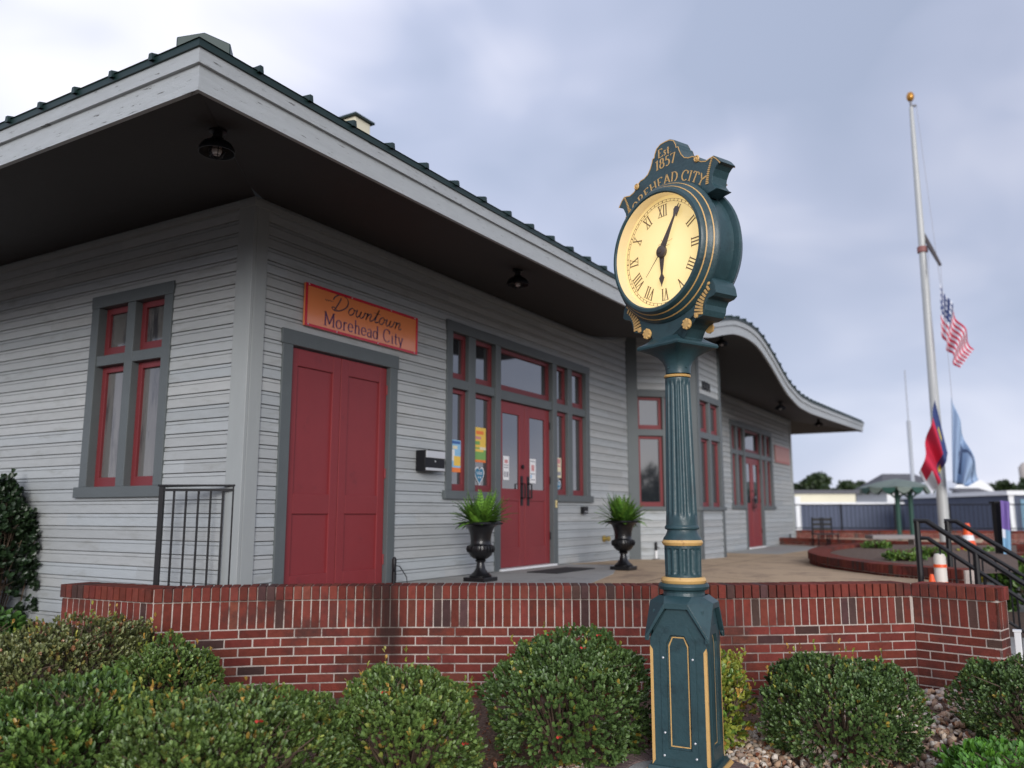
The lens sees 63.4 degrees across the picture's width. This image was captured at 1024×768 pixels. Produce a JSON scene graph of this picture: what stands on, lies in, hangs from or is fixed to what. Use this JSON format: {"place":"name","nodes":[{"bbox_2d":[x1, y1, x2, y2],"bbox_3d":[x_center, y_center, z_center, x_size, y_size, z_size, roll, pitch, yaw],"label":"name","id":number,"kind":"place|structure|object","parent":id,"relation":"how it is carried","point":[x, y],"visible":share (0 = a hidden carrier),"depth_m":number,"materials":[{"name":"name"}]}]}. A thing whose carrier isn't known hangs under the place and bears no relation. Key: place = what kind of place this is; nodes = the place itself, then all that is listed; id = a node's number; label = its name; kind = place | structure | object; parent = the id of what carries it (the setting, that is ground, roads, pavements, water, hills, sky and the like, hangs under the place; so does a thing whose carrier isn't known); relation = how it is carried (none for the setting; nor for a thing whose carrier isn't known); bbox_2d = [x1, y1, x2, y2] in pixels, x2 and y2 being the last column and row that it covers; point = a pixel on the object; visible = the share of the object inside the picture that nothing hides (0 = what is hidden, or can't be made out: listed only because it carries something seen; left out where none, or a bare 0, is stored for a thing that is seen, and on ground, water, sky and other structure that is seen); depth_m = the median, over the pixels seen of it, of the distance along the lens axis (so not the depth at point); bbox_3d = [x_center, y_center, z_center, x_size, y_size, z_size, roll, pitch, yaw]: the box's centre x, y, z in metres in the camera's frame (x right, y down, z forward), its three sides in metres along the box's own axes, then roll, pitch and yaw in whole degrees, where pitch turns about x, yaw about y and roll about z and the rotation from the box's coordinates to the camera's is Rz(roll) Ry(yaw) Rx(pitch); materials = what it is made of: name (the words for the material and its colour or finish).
{"place":"outdoors","nodes":[
{"label":"outdoors","id":0,"kind":"place"},
{"bbox_2d":[401,564,614,583],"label":"walkway","id":1,"kind":"structure","parent":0,"point":[598,572],"depth_m":9.23,"materials":[{"name":"concrete"}]},
{"bbox_2d":[392,557,406,583],"bbox_3d":[-1.162,1.822,8.031,0.057,0.280,0.423,-5,-10,30],"label":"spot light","id":2,"kind":"object","parent":1,"relation":"on","point":[394,561],"visible":0.77,"depth_m":8.06,"materials":[{"name":"black metal"}]},
{"bbox_2d":[458,522,502,581],"bbox_3d":[-0.327,1.747,8.646,0.469,0.612,0.472,-5,-10,30],"label":"garden urn","id":3,"kind":"object","parent":1,"relation":"on","point":[480,548],"visible":0.97,"depth_m":8.56,"materials":[{"name":"metal"}]},
{"bbox_2d":[451,487,518,528],"bbox_3d":[-0.336,1.314,8.717,0.680,0.480,0.745,-3,-9,18],"label":"fern","id":4,"kind":"object","parent":3,"relation":"in","point":[480,509],"visible":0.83,"depth_m":8.61,"materials":[{"name":"green plant"}]},
{"bbox_2d":[527,567,594,573],"bbox_3d":[0.612,2.281,10.152,0.410,0.012,1.020,-5,-10,30],"label":"door mat","id":5,"kind":"object","parent":1,"relation":"on","point":[561,570],"depth_m":10.01,"materials":[{"name":"rubber"}]},
{"bbox_2d":[0,612,1023,767],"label":"planting bed ground","id":6,"kind":"structure","parent":0,"point":[482,719],"depth_m":5.34,"materials":[{"name":"soil"}]},
{"bbox_2d":[0,605,29,698],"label":"leafy bush","id":7,"kind":"object","parent":6,"relation":"on","point":[6,617],"visible":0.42,"depth_m":6.27,"materials":[{"name":"green plant"}]},
{"bbox_2d":[0,468,41,630],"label":"dark bush","id":8,"kind":"object","parent":6,"relation":"on","point":[22,537],"visible":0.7,"depth_m":7.99,"materials":[{"name":"green plant"}]},
{"bbox_2d":[0,600,175,754],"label":"round shrub","id":9,"kind":"object","parent":6,"relation":"on","point":[71,646],"visible":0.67,"depth_m":5.22,"materials":[{"name":"green plant"}]},
{"bbox_2d":[0,662,180,767],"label":"round shrub","id":10,"kind":"object","parent":6,"relation":"on","point":[24,731],"visible":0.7,"depth_m":3.85,"materials":[{"name":"green plant"}]},
{"bbox_2d":[114,627,225,753],"bbox_3d":[-2.170,1.909,5.203,0.690,0.730,0.754,-5,-10,30],"label":"round shrub","id":11,"kind":"object","parent":6,"relation":"on","point":[159,659],"visible":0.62,"depth_m":5.12,"materials":[{"name":"green plant"}]},
{"bbox_2d":[92,671,360,767],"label":"round shrub","id":12,"kind":"object","parent":6,"relation":"on","point":[252,719],"visible":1,"depth_m":3.76,"materials":[{"name":"green plant"}]},
{"bbox_2d":[314,646,487,767],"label":"round shrub","id":13,"kind":"object","parent":6,"relation":"on","point":[388,700],"visible":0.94,"depth_m":4.37,"materials":[{"name":"green plant"}]},
{"bbox_2d":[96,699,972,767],"bbox_3d":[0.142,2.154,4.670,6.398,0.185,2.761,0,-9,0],"label":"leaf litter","id":14,"kind":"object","parent":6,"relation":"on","point":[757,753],"visible":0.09,"depth_m":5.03,"materials":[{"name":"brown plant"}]},
{"bbox_2d":[58,581,1011,697],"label":"brick wall","id":15,"kind":"structure","parent":6,"relation":"on","point":[325,637],"depth_m":6.37,"materials":[{"name":"red brick"}]},
{"bbox_2d":[474,622,651,767],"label":"round shrub","id":16,"kind":"object","parent":6,"relation":"on","point":[542,665],"visible":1,"depth_m":4.87,"materials":[{"name":"green plant"}]},
{"bbox_2d":[629,760,652,767],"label":"paver bed","id":17,"kind":"object","parent":6,"relation":"on","point":[644,764],"visible":0.25,"depth_m":4.74,"materials":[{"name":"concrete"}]},
{"bbox_2d":[595,750,749,767],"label":"paver ring","id":18,"kind":"object","parent":6,"relation":"on","point":[642,757],"visible":0.29,"depth_m":4.78,"materials":[{"name":"brick"}]},
{"bbox_2d":[614,139,742,767],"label":"street clock","id":19,"kind":"object","parent":18,"relation":"on","point":[678,251],"visible":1,"depth_m":4.80,"materials":[{"name":"green metal"}]},
{"bbox_2d":[720,646,758,752],"bbox_3d":[1.253,1.971,5.311,0.596,0.631,0.786,-5,-10,30],"label":"golden shrub","id":20,"kind":"object","parent":6,"relation":"on","point":[734,686],"visible":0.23,"depth_m":5.20,"materials":[{"name":"green plant"}]},
{"bbox_2d":[755,638,939,767],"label":"round shrub","id":21,"kind":"object","parent":6,"relation":"on","point":[868,689],"visible":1,"depth_m":4.87,"materials":[{"name":"green plant"}]},
{"bbox_2d":[929,734,1023,767],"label":"herb clump","id":22,"kind":"object","parent":6,"relation":"on","point":[991,752],"visible":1,"depth_m":4.48,"materials":[{"name":"green plant"}]},
{"bbox_2d":[944,652,1023,742],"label":"round shrub","id":23,"kind":"object","parent":6,"relation":"on","point":[1004,679],"visible":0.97,"depth_m":5.23,"materials":[{"name":"green plant"}]},
{"bbox_2d":[1010,637,1023,655],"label":"stair steps","id":24,"kind":"structure","parent":6,"relation":"on","point":[1012,645],"depth_m":8.39,"materials":[{"name":"concrete"}]},
{"bbox_2d":[933,553,947,582],"bbox_3d":[4.271,1.937,8.250,0.220,0.500,0.220,-5,-10,30],"label":"delineator post","id":25,"kind":"object","parent":24,"relation":"on","point":[940,568],"visible":0.54,"depth_m":8.22,"materials":[{"name":"white plastic"}]},
{"bbox_2d":[913,518,1023,655],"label":"stair handrail","id":26,"kind":"object","parent":24,"relation":"attached to","point":[975,566],"visible":0.58,"depth_m":8.13,"materials":[{"name":"black metal"}]},
{"bbox_2d":[944,519,1023,632],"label":"stair handrail","id":27,"kind":"object","parent":24,"relation":"on","point":[947,522],"visible":0.61,"depth_m":9.12,"materials":[{"name":"black metal"}]},
{"bbox_2d":[1013,629,1022,659],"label":"white post","id":28,"kind":"object","parent":6,"relation":"on","point":[1017,640],"visible":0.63,"depth_m":6.64,"materials":[{"name":"paint"}]},
{"bbox_2d":[0,0,1023,488],"label":"sky","id":29,"kind":"structure","parent":0,"point":[551,112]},
{"bbox_2d":[593,564,928,583],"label":"deck","id":30,"kind":"structure","parent":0,"point":[639,575],"depth_m":9.32,"materials":[{"name":"beige concrete"}]},
{"bbox_2d":[153,484,234,585],"bbox_3d":[-2.568,1.287,6.732,0.661,0.935,0.048,0,-9,0],"label":"guard rail","id":31,"kind":"object","parent":30,"relation":"on","point":[159,534],"visible":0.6,"depth_m":6.74,"materials":[{"name":"black metal"}]},
{"bbox_2d":[605,520,639,570],"bbox_3d":[1.400,2.026,10.436,0.469,0.612,0.472,-5,-10,30],"label":"garden urn","id":32,"kind":"object","parent":30,"relation":"on","point":[623,542],"visible":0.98,"depth_m":10.35,"materials":[{"name":"metal"}]},
{"bbox_2d":[591,493,651,527],"bbox_3d":[1.392,1.594,10.481,0.734,0.470,0.738,-5,-10,30],"label":"fern","id":33,"kind":"object","parent":32,"relation":"in","point":[621,509],"visible":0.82,"depth_m":10.41,"materials":[{"name":"green plant"}]},
{"bbox_2d":[727,545,817,553],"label":"walkway","id":34,"kind":"structure","parent":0,"point":[779,549],"depth_m":19.38,"materials":[{"name":"concrete"}]},
{"bbox_2d":[811,517,830,546],"bbox_3d":[7.888,3.838,21.161,0.340,0.850,0.440,0,-9,0],"label":"patio chair","id":35,"kind":"object","parent":34,"relation":"on","point":[815,524],"visible":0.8,"depth_m":21.37,"materials":[{"name":"black metal"}]},
{"bbox_2d":[819,517,839,544],"bbox_3d":[8.107,3.838,21.161,0.340,0.850,0.440,0,-9,0],"label":"patio chair","id":36,"kind":"object","parent":34,"relation":"on","point":[829,524],"visible":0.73,"depth_m":21.37,"materials":[{"name":"black metal"}]},
{"bbox_2d":[572,538,983,572],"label":"deck","id":37,"kind":"structure","parent":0,"point":[798,561],"depth_m":12.63,"materials":[{"name":"beige concrete"}]},
{"bbox_2d":[652,542,659,559],"bbox_3d":[2.351,2.726,13.560,0.057,0.280,0.423,-5,-10,30],"label":"spot light","id":38,"kind":"object","parent":37,"relation":"on","point":[656,554],"visible":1,"depth_m":13.58,"materials":[{"name":"white paint"}]},
{"bbox_2d":[808,541,974,610],"bbox_3d":[5.521,2.868,13.015,1.645,0.511,9.284,-3,-9,19],"label":"brick planter","id":39,"kind":"object","parent":37,"relation":"on","point":[822,556],"visible":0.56,"depth_m":9.74,"materials":[{"name":"red brick"}]},
{"bbox_2d":[830,545,1018,573],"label":"planter soil","id":40,"kind":"structure","parent":39,"relation":"in","point":[873,554],"depth_m":12.58,"materials":[{"name":"brown soil"}]},
{"bbox_2d":[860,539,893,548],"bbox_3d":[6.698,2.944,15.221,0.598,0.180,0.526,-5,-10,30],"label":"planter plant","id":41,"kind":"object","parent":40,"relation":"on","point":[876,544],"visible":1,"depth_m":15.11,"materials":[{"name":"green plant"}]},
{"bbox_2d":[880,549,927,560],"bbox_3d":[5.327,2.326,11.268,0.573,0.179,0.574,-5,-10,30],"label":"planter plant","id":42,"kind":"object","parent":40,"relation":"on","point":[902,554],"visible":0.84,"depth_m":11.19,"materials":[{"name":"green plant"}]},
{"bbox_2d":[906,546,946,556],"bbox_3d":[6.169,2.481,12.255,0.592,0.180,0.540,5,-10,-28],"label":"planter plant","id":43,"kind":"object","parent":40,"relation":"on","point":[930,551],"visible":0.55,"depth_m":12.12,"materials":[{"name":"green plant"}]},
{"bbox_2d":[960,523,975,549],"bbox_3d":[8.117,2.755,14.752,0.420,0.550,0.420,-5,-10,30],"label":"traffic cone","id":44,"kind":"object","parent":40,"relation":"on","point":[968,535],"visible":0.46,"depth_m":14.69,"materials":[{"name":"orange plastic"}]},
{"bbox_2d":[981,545,995,582],"bbox_3d":[8.116,3.086,14.183,0.702,0.651,0.839,-5,-10,30],"label":"green shrub","id":45,"kind":"object","parent":40,"relation":"on","point":[988,548],"visible":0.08,"depth_m":14.03,"materials":[{"name":"green plant"}]},
{"bbox_2d":[1000,500,1010,553],"bbox_3d":[7.821,2.380,13.088,0.170,1.078,0.064,1,-9,-5],"label":"banner","id":46,"kind":"object","parent":40,"relation":"on","point":[1005,520],"visible":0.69,"depth_m":13.11,"materials":[{"name":"fabric"}]},
{"bbox_2d":[865,535,921,544],"bbox_3d":[8.598,3.641,18.672,1.100,0.470,0.420,0,-9,0],"label":"stone bench","id":47,"kind":"object","parent":37,"relation":"on","point":[911,539],"visible":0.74,"depth_m":18.50,"materials":[{"name":"grey stone"}]},
{"bbox_2d":[859,479,934,539],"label":"garden pavilion","id":48,"kind":"structure","parent":37,"relation":"on","point":[896,487],"depth_m":26.54,"materials":[{"name":"green metal"}]},
{"bbox_2d":[779,537,1023,555],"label":"terrace wall","id":49,"kind":"structure","parent":37,"relation":"on","point":[823,542],"depth_m":20.83,"materials":[{"name":"brick"}]},
{"bbox_2d":[545,687,1023,767],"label":"river gravel","id":50,"kind":"structure","parent":0,"point":[753,744],"depth_m":5.12,"materials":[{"name":"beige gravel"}]},
{"bbox_2d":[929,574,935,581],"bbox_3d":[4.131,2.020,8.136,0.196,0.300,0.196,-5,-10,30],"label":"traffic cone","id":51,"kind":"object","parent":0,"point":[931,578],"visible":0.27,"depth_m":8.13,"materials":[{"name":"orange plastic"}]},
{"bbox_2d":[982,581,1023,611],"bbox_3d":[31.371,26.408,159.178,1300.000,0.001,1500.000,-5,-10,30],"label":"ground","id":52,"kind":"structure","parent":0,"point":[1020,606],"depth_m":14.09,"materials":[{"name":"grey concrete"}]},
{"bbox_2d":[0,33,863,655],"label":"depot building","id":53,"kind":"structure","parent":52,"relation":"on","point":[156,269],"depth_m":7.91,"materials":[{"name":"paint"}]},
{"bbox_2d":[72,280,175,497],"bbox_3d":[-3.575,0.075,7.752,1.290,1.955,0.160,-5,-10,30],"label":"window","id":54,"kind":"structure","parent":53,"relation":"in","point":[124,436],"depth_m":7.77,"materials":[{"name":"paint"}]},
{"bbox_2d":[198,125,234,159],"bbox_3d":[-1.870,-1.521,5.258,0.225,0.202,0.225,-5,-10,30],"label":"eave lamp","id":55,"kind":"object","parent":53,"relation":"attached to","point":[216,146],"visible":1,"depth_m":5.24,"materials":[{"name":"black metal"}]},
{"bbox_2d":[284,347,340,584],"bbox_3d":[-1.831,0.777,7.533,0.048,2.160,0.668,-5,-10,30],"label":"door","id":56,"kind":"structure","parent":53,"relation":"in","point":[316,377],"depth_m":7.55,"materials":[{"name":"red paint"}]},
{"bbox_2d":[303,282,417,354],"bbox_3d":[-1.455,-0.621,8.234,0.037,0.400,1.670,-5,-10,30],"label":"downtown sign","id":57,"kind":"object","parent":53,"relation":"attached to","point":[329,310],"visible":1,"depth_m":8.13,"materials":[{"name":"orange wood"}]},
{"bbox_2d":[334,359,386,583],"bbox_3d":[-1.484,0.868,8.112,0.048,2.160,0.678,-5,-10,30],"label":"door","id":58,"kind":"structure","parent":53,"relation":"in","point":[362,413],"depth_m":8.10,"materials":[{"name":"red paint"}]},
{"bbox_2d":[416,449,444,471],"bbox_3d":[-0.870,0.824,8.904,0.140,0.231,0.360,-5,-10,30],"label":"mailbox","id":59,"kind":"object","parent":53,"relation":"attached to","point":[429,460],"visible":1,"depth_m":8.80,"materials":[{"name":"black metal"}]},
{"bbox_2d":[452,440,460,472],"bbox_3d":[-0.662,0.829,9.547,0.004,0.370,0.265,-5,-10,30],"label":"poster","id":60,"kind":"object","parent":53,"relation":"attached to","point":[456,455],"visible":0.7,"depth_m":9.58,"materials":[{"name":"paper"}]},
{"bbox_2d":[475,467,483,484],"bbox_3d":[-0.393,1.117,9.961,0.003,0.237,0.210,-5,-10,30],"label":"heart sticker","id":61,"kind":"object","parent":53,"relation":"attached to","point":[479,474],"visible":0.96,"depth_m":9.96,"materials":[{"name":"paper"}]},
{"bbox_2d":[475,427,485,462],"bbox_3d":[-0.390,0.736,10.025,0.004,0.420,0.270,-5,-10,30],"label":"poster","id":62,"kind":"object","parent":53,"relation":"attached to","point":[480,444],"visible":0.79,"depth_m":10.04,"materials":[{"name":"yellow paper"}]},
{"bbox_2d":[503,456,508,479],"bbox_3d":[-0.074,1.063,10.496,0.003,0.300,0.140,-5,-10,30],"label":"notice","id":63,"kind":"object","parent":53,"relation":"attached to","point":[505,467],"visible":1,"depth_m":10.49,"materials":[{"name":"paper"}]},
{"bbox_2d":[501,401,525,567],"bbox_3d":[-0.005,1.265,10.529,0.111,2.080,0.692,-5,-10,30],"label":"door","id":64,"kind":"structure","parent":53,"relation":"in","point":[513,490],"depth_m":10.60,"materials":[{"name":"red paint"}]},
{"bbox_2d":[439,319,593,571],"bbox_3d":[0.181,0.941,10.897,0.150,2.905,3.850,-5,-10,30],"label":"window","id":65,"kind":"structure","parent":53,"relation":"in","point":[483,370],"depth_m":10.47,"materials":[{"name":"paint"}]},
{"bbox_2d":[507,268,528,288],"bbox_3d":[0.059,-1.058,8.393,0.225,0.202,0.225,-5,-10,30],"label":"eave lamp","id":66,"kind":"object","parent":53,"relation":"attached to","point":[517,281],"visible":1,"depth_m":8.36,"materials":[{"name":"black metal"}]},
{"bbox_2d":[530,459,535,482],"bbox_3d":[0.279,1.164,11.080,0.003,0.320,0.160,-5,-10,30],"label":"notice","id":67,"kind":"object","parent":53,"relation":"attached to","point":[532,470],"visible":1,"depth_m":11.08,"materials":[{"name":"paper"}]},
{"bbox_2d":[524,406,550,565],"bbox_3d":[0.355,1.359,11.127,0.111,2.080,0.692,-5,-10,30],"label":"door","id":68,"kind":"structure","parent":53,"relation":"in","point":[537,534],"depth_m":11.14,"materials":[{"name":"red paint"}]},
{"bbox_2d":[557,458,560,477],"bbox_3d":[0.646,1.184,11.722,0.003,0.280,0.210,-5,-10,30],"label":"notice","id":69,"kind":"object","parent":53,"relation":"attached to","point":[559,467],"visible":0.39,"depth_m":11.77,"materials":[{"name":"white paper"}]},
{"bbox_2d":[581,507,587,512],"bbox_3d":[1.063,1.842,12.116,0.063,0.100,0.140,-5,-10,30],"label":"wall box","id":70,"kind":"object","parent":53,"relation":"attached to","point":[584,509],"visible":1,"depth_m":12.06,"materials":[{"name":"black metal"}]},
{"bbox_2d":[602,535,610,541],"bbox_3d":[1.449,2.361,12.650,0.105,0.100,0.100,-5,-10,30],"label":"pipe stub","id":71,"kind":"object","parent":53,"relation":"attached to","point":[605,538],"visible":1,"depth_m":12.63,"materials":[{"name":"gold metal"}]},
{"bbox_2d":[625,338,701,558],"bbox_3d":[2.529,1.070,13.972,1.340,4.200,0.150,2,-9,-14],"label":"window","id":72,"kind":"structure","parent":53,"relation":"in","point":[646,437],"depth_m":13.93,"materials":[{"name":"paint"}]},
{"bbox_2d":[702,381,709,391],"bbox_3d":[3.444,0.039,14.712,0.010,0.163,0.468,-5,-10,30],"label":"house number","id":73,"kind":"object","parent":53,"relation":"attached to","point":[706,385],"visible":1,"depth_m":14.69,"materials":[{"name":"black metal"}]},
{"bbox_2d":[695,349,726,558],"bbox_3d":[3.493,1.224,14.704,0.150,4.120,1.445,-5,-10,30],"label":"window","id":74,"kind":"structure","parent":53,"relation":"in","point":[709,420],"depth_m":14.72,"materials":[{"name":"paint"}]},
{"bbox_2d":[715,336,727,347],"bbox_3d":[3.570,-0.720,14.129,0.225,0.202,0.225,-5,-10,30],"label":"eave lamp","id":75,"kind":"object","parent":53,"relation":"attached to","point":[721,341],"visible":0.99,"depth_m":14.09,"materials":[{"name":"black metal"}]},
{"bbox_2d":[746,457,754,546],"bbox_3d":[5.767,2.862,20.118,0.111,2.155,0.727,-5,-10,30],"label":"door","id":76,"kind":"structure","parent":53,"relation":"in","point":[748,460],"depth_m":20.26,"materials":[{"name":"red paint"}]},
{"bbox_2d":[729,419,776,548],"bbox_3d":[5.963,2.540,20.502,0.150,2.980,4.043,-5,-10,30],"label":"window","id":77,"kind":"structure","parent":53,"relation":"in","point":[747,441],"depth_m":20.53,"materials":[{"name":"paint"}]},
{"bbox_2d":[751,458,762,546],"bbox_3d":[6.145,2.961,20.746,0.111,2.155,0.727,-5,-10,30],"label":"door","id":78,"kind":"structure","parent":53,"relation":"in","point":[758,530],"depth_m":20.78,"materials":[{"name":"red paint"}]},
{"bbox_2d":[775,401,785,410],"bbox_3d":[5.674,0.475,17.527,0.225,0.202,0.225,-5,-10,30],"label":"eave lamp","id":79,"kind":"object","parent":53,"relation":"attached to","point":[780,406],"visible":1,"depth_m":17.48,"materials":[{"name":"black metal"}]},
{"bbox_2d":[774,445,789,464],"bbox_3d":[7.583,2.001,23.239,0.028,0.480,1.700,-5,-10,30],"label":"wall sign","id":80,"kind":"object","parent":53,"relation":"attached to","point":[782,455],"visible":1,"depth_m":23.15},
{"bbox_2d":[814,419,822,426],"bbox_3d":[7.877,1.005,21.300,0.225,0.202,0.225,-5,-10,30],"label":"eave lamp","id":81,"kind":"object","parent":53,"relation":"attached to","point":[818,423],"visible":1,"depth_m":21.26,"materials":[{"name":"black metal"}]},
{"bbox_2d":[794,471,858,496],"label":"shade tree","id":82,"kind":"object","parent":52,"relation":"on","point":[817,481],"visible":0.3,"depth_m":66.10,"materials":[{"name":"green plant"}]},
{"bbox_2d":[794,490,859,501],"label":"cream building","id":83,"kind":"structure","parent":52,"relation":"on","point":[826,495],"depth_m":51.50,"materials":[{"name":"paint"}]},
{"bbox_2d":[794,497,905,529],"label":"warehouse","id":84,"kind":"structure","parent":52,"relation":"on","point":[820,510],"depth_m":39.51,"materials":[{"name":"metal"}]},
{"bbox_2d":[851,480,864,487],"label":"shade tree","id":85,"kind":"object","parent":52,"relation":"on","point":[860,483],"visible":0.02,"depth_m":69.02,"materials":[{"name":"green plant"}]},
{"bbox_2d":[854,474,923,501],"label":"white house","id":86,"kind":"structure","parent":52,"relation":"on","point":[882,496],"depth_m":57.55,"materials":[{"name":"paint"}]},
{"bbox_2d":[904,370,914,494],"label":"radio mast","id":87,"kind":"object","parent":52,"relation":"on","point":[910,449],"visible":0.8,"depth_m":44.97,"materials":[{"name":"grey metal"}]},
{"bbox_2d":[796,530,1023,543],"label":"brick wall","id":88,"kind":"structure","parent":52,"relation":"on","point":[1017,537],"depth_m":28.36,"materials":[{"name":"red brick"}]},
{"bbox_2d":[795,504,1023,530],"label":"fence","id":89,"kind":"object","parent":88,"relation":"on","point":[895,528],"visible":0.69,"depth_m":28.48,"materials":[{"name":"black metal"}]},
{"bbox_2d":[906,92,952,541],"bbox_3d":[10.287,-1.532,20.191,0.483,12.260,1.040,-4,-10,23],"label":"flagpole","id":90,"kind":"object","parent":52,"relation":"on","point":[941,488],"visible":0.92,"depth_m":20.43,"materials":[{"name":"white metal"}]},
{"bbox_2d":[919,401,947,493],"bbox_3d":[9.819,1.468,19.302,0.637,2.212,0.366,0,-9,0],"label":"flag","id":91,"kind":"object","parent":90,"relation":"attached to","point":[935,460],"visible":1,"depth_m":19.28,"materials":[{"name":"red fabric"}]},
{"bbox_2d":[940,284,973,367],"bbox_3d":[10.750,-1.409,20.055,0.756,2.126,0.326,0,-9,0],"label":"flag","id":92,"kind":"object","parent":90,"relation":"attached to","point":[960,349],"visible":0.98,"depth_m":20.03,"materials":[{"name":"fabric"}]},
{"bbox_2d":[951,398,977,485],"bbox_3d":[10.587,1.347,19.422,0.688,2.090,0.306,0,-9,0],"label":"flag","id":93,"kind":"object","parent":90,"relation":"hanging from","point":[963,467],"visible":1,"depth_m":19.37,"materials":[{"name":"blue fabric"}]},
{"bbox_2d":[906,480,993,494],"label":"quonset shed","id":94,"kind":"structure","parent":52,"relation":"on","point":[979,486],"depth_m":49.65,"materials":[{"name":"white paint"}]},
{"bbox_2d":[901,491,1023,530],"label":"slate shop","id":95,"kind":"structure","parent":52,"relation":"on","point":[1011,497],"depth_m":32.03,"materials":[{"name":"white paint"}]},
{"bbox_2d":[1020,499,1023,530],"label":"window","id":96,"kind":"structure","parent":95,"relation":"in","point":[1021,500],"depth_m":29.63,"materials":[{"name":"blue glass"}]},
{"bbox_2d":[989,501,1005,585],"bbox_3d":[7.811,2.731,13.237,0.160,1.691,0.160,0,-9,0],"label":"lamp post","id":97,"kind":"object","parent":52,"relation":"on","point":[996,517],"visible":0.42,"depth_m":13.28,"materials":[{"name":"black metal"}]},
{"bbox_2d":[988,479,1023,490],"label":"shade tree","id":98,"kind":"object","parent":52,"relation":"on","point":[1004,485],"visible":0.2,"depth_m":70.10,"materials":[{"name":"green plant"}]},
{"bbox_2d":[990,554,1023,611],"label":"green shrub","id":99,"kind":"object","parent":52,"relation":"on","point":[1003,579],"visible":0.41,"depth_m":12.09,"materials":[{"name":"green plant"}]},
{"bbox_2d":[1017,477,1023,485],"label":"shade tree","id":100,"kind":"object","parent":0,"point":[1021,479],"visible":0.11,"depth_m":75.83,"materials":[{"name":"green plant"}]},
{"bbox_2d":[1018,463,1023,477],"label":"water tower","id":101,"kind":"structure","parent":0,"point":[1021,470],"depth_m":89.45,"materials":[{"name":"white metal"}]}
]}

